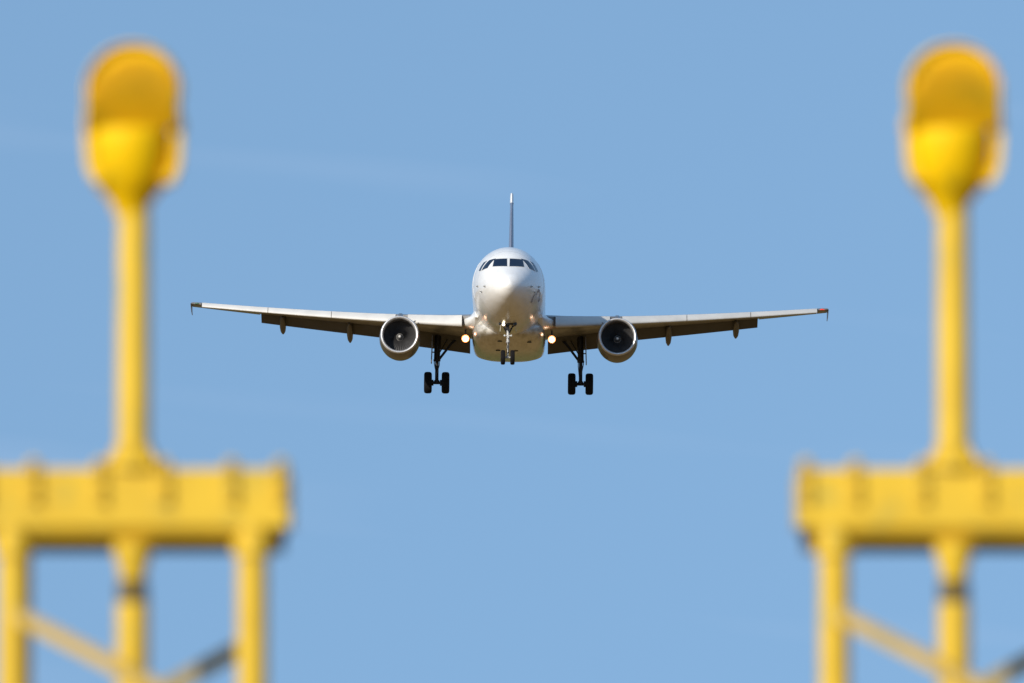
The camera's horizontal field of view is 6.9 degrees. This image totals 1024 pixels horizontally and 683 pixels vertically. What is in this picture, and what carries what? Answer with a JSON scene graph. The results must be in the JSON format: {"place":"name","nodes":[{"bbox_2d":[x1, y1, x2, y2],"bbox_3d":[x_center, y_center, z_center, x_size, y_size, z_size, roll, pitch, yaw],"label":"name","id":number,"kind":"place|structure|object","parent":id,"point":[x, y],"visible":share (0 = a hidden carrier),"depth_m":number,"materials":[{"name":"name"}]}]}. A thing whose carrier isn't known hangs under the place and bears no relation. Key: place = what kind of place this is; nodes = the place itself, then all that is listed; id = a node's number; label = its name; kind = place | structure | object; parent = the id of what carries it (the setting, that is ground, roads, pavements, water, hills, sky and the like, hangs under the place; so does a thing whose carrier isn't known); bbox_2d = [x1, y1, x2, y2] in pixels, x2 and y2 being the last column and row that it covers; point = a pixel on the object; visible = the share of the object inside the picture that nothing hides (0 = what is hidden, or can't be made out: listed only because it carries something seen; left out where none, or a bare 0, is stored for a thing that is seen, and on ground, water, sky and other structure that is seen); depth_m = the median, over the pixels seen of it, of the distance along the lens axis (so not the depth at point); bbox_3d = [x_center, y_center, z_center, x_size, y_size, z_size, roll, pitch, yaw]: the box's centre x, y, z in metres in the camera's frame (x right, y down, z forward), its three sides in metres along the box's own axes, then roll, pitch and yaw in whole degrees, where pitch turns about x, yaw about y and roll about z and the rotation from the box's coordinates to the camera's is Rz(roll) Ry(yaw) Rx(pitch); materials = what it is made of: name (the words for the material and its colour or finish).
{"place":"outdoors","nodes":[
{"label":"outdoors","id":0,"kind":"place"},
{"bbox_2d":[0,43,292,682],"bbox_3d":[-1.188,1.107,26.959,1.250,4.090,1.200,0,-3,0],"label":"approach light tower","id":1,"kind":"structure","parent":0,"point":[132,504],"depth_m":26.70,"materials":[{"name":"metal"}]},
{"bbox_2d":[191,193,828,394],"bbox_3d":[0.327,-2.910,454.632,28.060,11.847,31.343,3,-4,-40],"label":"passenger jet","id":2,"kind":"object","parent":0,"point":[509,320],"visible":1,"depth_m":446.86,"materials":[{"name":"white paint"}]},
{"bbox_2d":[0,0,1023,682],"label":"sky","id":3,"kind":"structure","parent":0,"point":[655,157],"materials":[{"name":"blue"}]},
{"bbox_2d":[794,43,1023,682],"bbox_3d":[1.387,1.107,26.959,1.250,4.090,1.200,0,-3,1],"label":"approach light tower","id":4,"kind":"structure","parent":0,"point":[953,504],"depth_m":26.70,"materials":[{"name":"metal"}]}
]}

